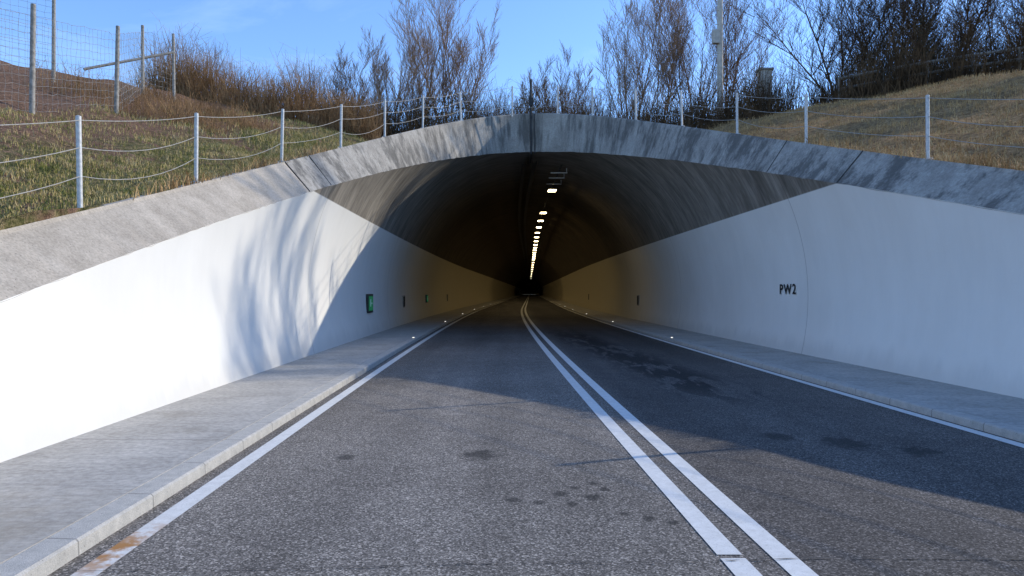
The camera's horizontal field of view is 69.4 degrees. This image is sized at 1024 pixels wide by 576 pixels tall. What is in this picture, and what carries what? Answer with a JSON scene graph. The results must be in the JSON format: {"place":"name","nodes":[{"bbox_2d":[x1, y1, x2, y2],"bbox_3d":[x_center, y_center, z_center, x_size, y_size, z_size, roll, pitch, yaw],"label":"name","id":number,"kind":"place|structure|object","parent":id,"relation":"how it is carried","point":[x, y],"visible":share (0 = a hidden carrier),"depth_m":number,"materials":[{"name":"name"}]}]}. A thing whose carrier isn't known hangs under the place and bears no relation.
{"place":"outdoors","nodes":[
{"label":"outdoors","id":0,"kind":"place"},
{"bbox_2d":[81,99,368,156],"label":"grass","id":1,"kind":"structure","parent":0,"point":[294,137],"depth_m":23.75,"materials":[{"name":"green plant"}]},
{"bbox_2d":[0,294,521,563],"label":"pavement","id":2,"kind":"structure","parent":0,"point":[48,491],"depth_m":7.25,"materials":[{"name":"concrete"}]},
{"bbox_2d":[0,0,1021,128],"label":"sky","id":3,"kind":"structure","parent":0,"point":[531,31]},
{"bbox_2d":[0,61,1023,293],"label":"hillside","id":4,"kind":"structure","parent":0,"point":[47,104],"depth_m":18.57,"materials":[{"name":"green plant"}]},
{"bbox_2d":[0,0,175,113],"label":"wire fence","id":5,"kind":"object","parent":4,"relation":"on","point":[33,53],"visible":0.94,"depth_m":20.70,"materials":[{"name":"grey metal"}]},
{"bbox_2d":[0,104,295,218],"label":"grass","id":6,"kind":"structure","parent":4,"relation":"on","point":[99,163],"depth_m":12.78,"materials":[{"name":"green plant"}]},
{"bbox_2d":[23,55,284,133],"bbox_3d":[-11.174,-6.199,24.448,5.992,3.875,7.401,0,0,0],"label":"bramble","id":7,"kind":"object","parent":4,"relation":"on","point":[189,107],"visible":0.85,"depth_m":23.50,"materials":[{"name":"brown plant"}]},
{"bbox_2d":[127,15,402,140],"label":"dry reeds","id":8,"kind":"object","parent":4,"relation":"on","point":[187,81],"visible":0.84,"depth_m":33.72,"materials":[{"name":"brown plant"}]},
{"bbox_2d":[323,42,380,104],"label":"bare tree","id":9,"kind":"object","parent":4,"relation":"on","point":[348,76],"visible":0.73,"depth_m":41.41,"materials":[{"name":"brown plant"}]},
{"bbox_2d":[358,20,436,126],"bbox_3d":[-6.475,-10.886,39.680,3.271,6.739,4.379,0,0,-42],"label":"bare tree","id":10,"kind":"object","parent":4,"relation":"on","point":[385,75],"visible":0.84,"depth_m":39.46,"materials":[{"name":"brown plant"}]},
{"bbox_2d":[300,55,560,139],"bbox_3d":[-4.245,-9.466,37.643,13.989,5.421,6.946,0,0,0],"label":"brush thicket","id":11,"kind":"object","parent":4,"relation":"on","point":[416,122],"visible":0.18,"depth_m":36.16,"materials":[{"name":"brown plant"}]},
{"bbox_2d":[388,0,476,121],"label":"bare tree","id":12,"kind":"object","parent":4,"relation":"on","point":[437,69],"visible":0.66,"depth_m":41.77,"materials":[{"name":"brown plant"}]},
{"bbox_2d":[379,0,501,120],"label":"bare tree","id":13,"kind":"object","parent":4,"relation":"on","point":[455,65],"visible":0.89,"depth_m":41.33,"materials":[{"name":"brown plant"}]},
{"bbox_2d":[0,113,1023,462],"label":"tunnel portal","id":14,"kind":"object","parent":4,"relation":"on","point":[116,311],"visible":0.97,"depth_m":16.06,"materials":[{"name":"white concrete"}]},
{"bbox_2d":[366,294,372,312],"bbox_3d":[-5.015,0.541,25.997,0.134,0.660,0.900,0,0,0],"label":"emergency exit sign","id":15,"kind":"object","parent":14,"relation":"attached to","point":[369,303],"visible":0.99,"depth_m":25.71,"materials":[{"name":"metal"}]},
{"bbox_2d":[402,296,404,307],"bbox_3d":[-5.131,0.639,34.997,0.077,0.560,0.600,0,0,0],"label":"niche box","id":16,"kind":"object","parent":14,"relation":"attached to","point":[403,299],"visible":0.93,"depth_m":34.75,"materials":[{"name":"black paint"}]},
{"bbox_2d":[529,79,534,162],"bbox_3d":[0.842,-7.143,31.851,0.268,3.271,1.672,0,0,0],"label":"cable conduit","id":17,"kind":"object","parent":14,"relation":"attached to","point":[530,101],"visible":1,"depth_m":31.11,"materials":[{"name":"metal"}]},
{"bbox_2d":[518,161,566,282],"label":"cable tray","id":18,"kind":"object","parent":14,"relation":"hanging from","point":[532,171],"visible":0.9,"depth_m":41.97,"materials":[{"name":"metal"}]},
{"bbox_2d":[547,186,556,191],"bbox_3d":[2.113,-5.286,39.029,0.500,0.305,0.950,0,0,0],"label":"tunnel lamp","id":19,"kind":"object","parent":14,"relation":"attached to","point":[551,189],"visible":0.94,"depth_m":38.67,"materials":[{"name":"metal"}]},
{"bbox_2d":[780,284,795,293],"bbox_3d":[7.075,0.027,18.992,0.004,0.263,1.044,0,0,-1],"label":"tunnel lettering","id":20,"kind":"object","parent":14,"relation":"attached to","point":[788,288],"visible":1,"depth_m":18.99},
{"bbox_2d":[0,85,1023,207],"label":"cable fence","id":21,"kind":"object","parent":4,"relation":"on","point":[78,120],"visible":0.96,"depth_m":13.50,"materials":[{"name":"metal"}]},
{"bbox_2d":[515,56,565,113],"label":"bare tree","id":22,"kind":"object","parent":4,"relation":"on","point":[538,89],"visible":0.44,"depth_m":42.04,"materials":[{"name":"brown plant"}]},
{"bbox_2d":[528,41,598,114],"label":"bare tree","id":23,"kind":"object","parent":4,"relation":"on","point":[576,82],"visible":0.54,"depth_m":43.19,"materials":[{"name":"brown plant"}]},
{"bbox_2d":[379,69,791,134],"bbox_3d":[2.492,-9.248,38.057,23.140,4.539,4.146,0,0,0],"label":"thicket foliage","id":24,"kind":"object","parent":4,"relation":"on","point":[452,100],"visible":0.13,"depth_m":37.00,"materials":[{"name":"brown plant"}]},
{"bbox_2d":[592,0,694,117],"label":"bare tree","id":25,"kind":"object","parent":4,"relation":"on","point":[624,76],"visible":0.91,"depth_m":41.28,"materials":[{"name":"brown plant"}]},
{"bbox_2d":[618,0,708,119],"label":"bare tree","id":26,"kind":"object","parent":4,"relation":"on","point":[664,18],"visible":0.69,"depth_m":41.59,"materials":[{"name":"brown plant"}]},
{"bbox_2d":[547,36,820,128],"bbox_3d":[8.369,-9.655,37.587,13.636,5.566,7.747,0,0,0],"label":"brush thicket","id":27,"kind":"object","parent":4,"relation":"on","point":[712,114],"visible":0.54,"depth_m":36.07,"materials":[{"name":"brown plant"}]},
{"bbox_2d":[628,0,792,117],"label":"bare tree","id":28,"kind":"object","parent":4,"relation":"on","point":[691,56],"visible":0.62,"depth_m":42.83,"materials":[{"name":"brown plant"}]},
{"bbox_2d":[712,0,725,117],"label":"utility mast","id":29,"kind":"object","parent":4,"relation":"on","point":[717,37],"visible":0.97,"depth_m":38.44,"materials":[{"name":"metal"}]},
{"bbox_2d":[692,0,799,103],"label":"bare tree","id":30,"kind":"object","parent":4,"relation":"on","point":[728,30],"visible":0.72,"depth_m":42.32,"materials":[{"name":"brown plant"}]},
{"bbox_2d":[755,67,773,114],"bbox_3d":[13.000,-10.011,38.055,0.740,2.490,0.620,0,0,0],"label":"concrete cabinet","id":31,"kind":"object","parent":4,"relation":"on","point":[763,70],"visible":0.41,"depth_m":37.81,"materials":[{"name":"grey concrete"}]},
{"bbox_2d":[732,0,925,96],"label":"bare tree","id":32,"kind":"object","parent":4,"relation":"on","point":[837,41],"visible":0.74,"depth_m":37.41,"materials":[{"name":"brown plant"}]},
{"bbox_2d":[706,68,1023,167],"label":"dry grass","id":33,"kind":"structure","parent":4,"relation":"on","point":[919,121],"depth_m":21.83,"materials":[{"name":"brown plant"}]},
{"bbox_2d":[812,0,960,76],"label":"bare tree","id":34,"kind":"object","parent":4,"relation":"on","point":[903,17],"visible":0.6,"depth_m":36.03,"materials":[{"name":"brown plant"}]},
{"bbox_2d":[795,0,1023,105],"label":"brush thicket","id":35,"kind":"object","parent":4,"relation":"on","point":[918,78],"visible":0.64,"depth_m":33.88,"materials":[{"name":"brown plant"}]},
{"bbox_2d":[838,46,1023,99],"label":"wooden railing","id":36,"kind":"object","parent":4,"relation":"on","point":[937,60],"visible":0.3,"depth_m":34.15,"materials":[{"name":"wood"}]},
{"bbox_2d":[882,0,1004,74],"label":"bare tree","id":37,"kind":"object","parent":4,"relation":"on","point":[967,9],"visible":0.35,"depth_m":36.67,"materials":[{"name":"brown plant"}]},
{"bbox_2d":[948,0,1023,51],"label":"bare tree","id":38,"kind":"object","parent":4,"relation":"on","point":[1018,10],"visible":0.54,"depth_m":35.52,"materials":[{"name":"brown plant"}]},
{"bbox_2d":[48,294,1023,575],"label":"road","id":39,"kind":"structure","parent":0,"point":[482,440],"depth_m":6.25,"materials":[{"name":"grey asphalt"}]},
{"bbox_2d":[0,294,522,575],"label":"kerb","id":40,"kind":"structure","parent":39,"relation":"on","point":[52,553],"depth_m":5.65,"materials":[{"name":"concrete"}]},
{"bbox_2d":[70,295,520,575],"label":"road edge line","id":41,"kind":"object","parent":39,"relation":"on","point":[115,553],"visible":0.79,"depth_m":5.88,"materials":[{"name":"paint"}]},
{"bbox_2d":[83,557,1014,570],"bbox_3d":[1.457,1.597,4.321,8.003,0.030,0.051,0,0,-2],"label":"road joint","id":42,"kind":"object","parent":39,"relation":"on","point":[576,561],"visible":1,"depth_m":4.29,"materials":[{"name":"black asphalt"}]},
{"bbox_2d":[521,295,818,575],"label":"road centre line","id":43,"kind":"object","parent":39,"relation":"on","point":[714,537],"visible":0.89,"depth_m":5.80,"materials":[{"name":"paint"}]},
{"bbox_2d":[536,294,1023,442],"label":"kerb","id":44,"kind":"structure","parent":39,"relation":"on","point":[1012,432],"depth_m":11.11,"materials":[{"name":"concrete"}]},
{"bbox_2d":[550,301,1023,447],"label":"road edge line","id":45,"kind":"object","parent":39,"relation":"on","point":[932,419],"visible":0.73,"depth_m":10.87,"materials":[{"name":"paint"}]},
{"bbox_2d":[537,294,1023,427],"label":"pavement","id":46,"kind":"structure","parent":0,"point":[1005,409],"depth_m":12.93,"materials":[{"name":"concrete"}]}
]}

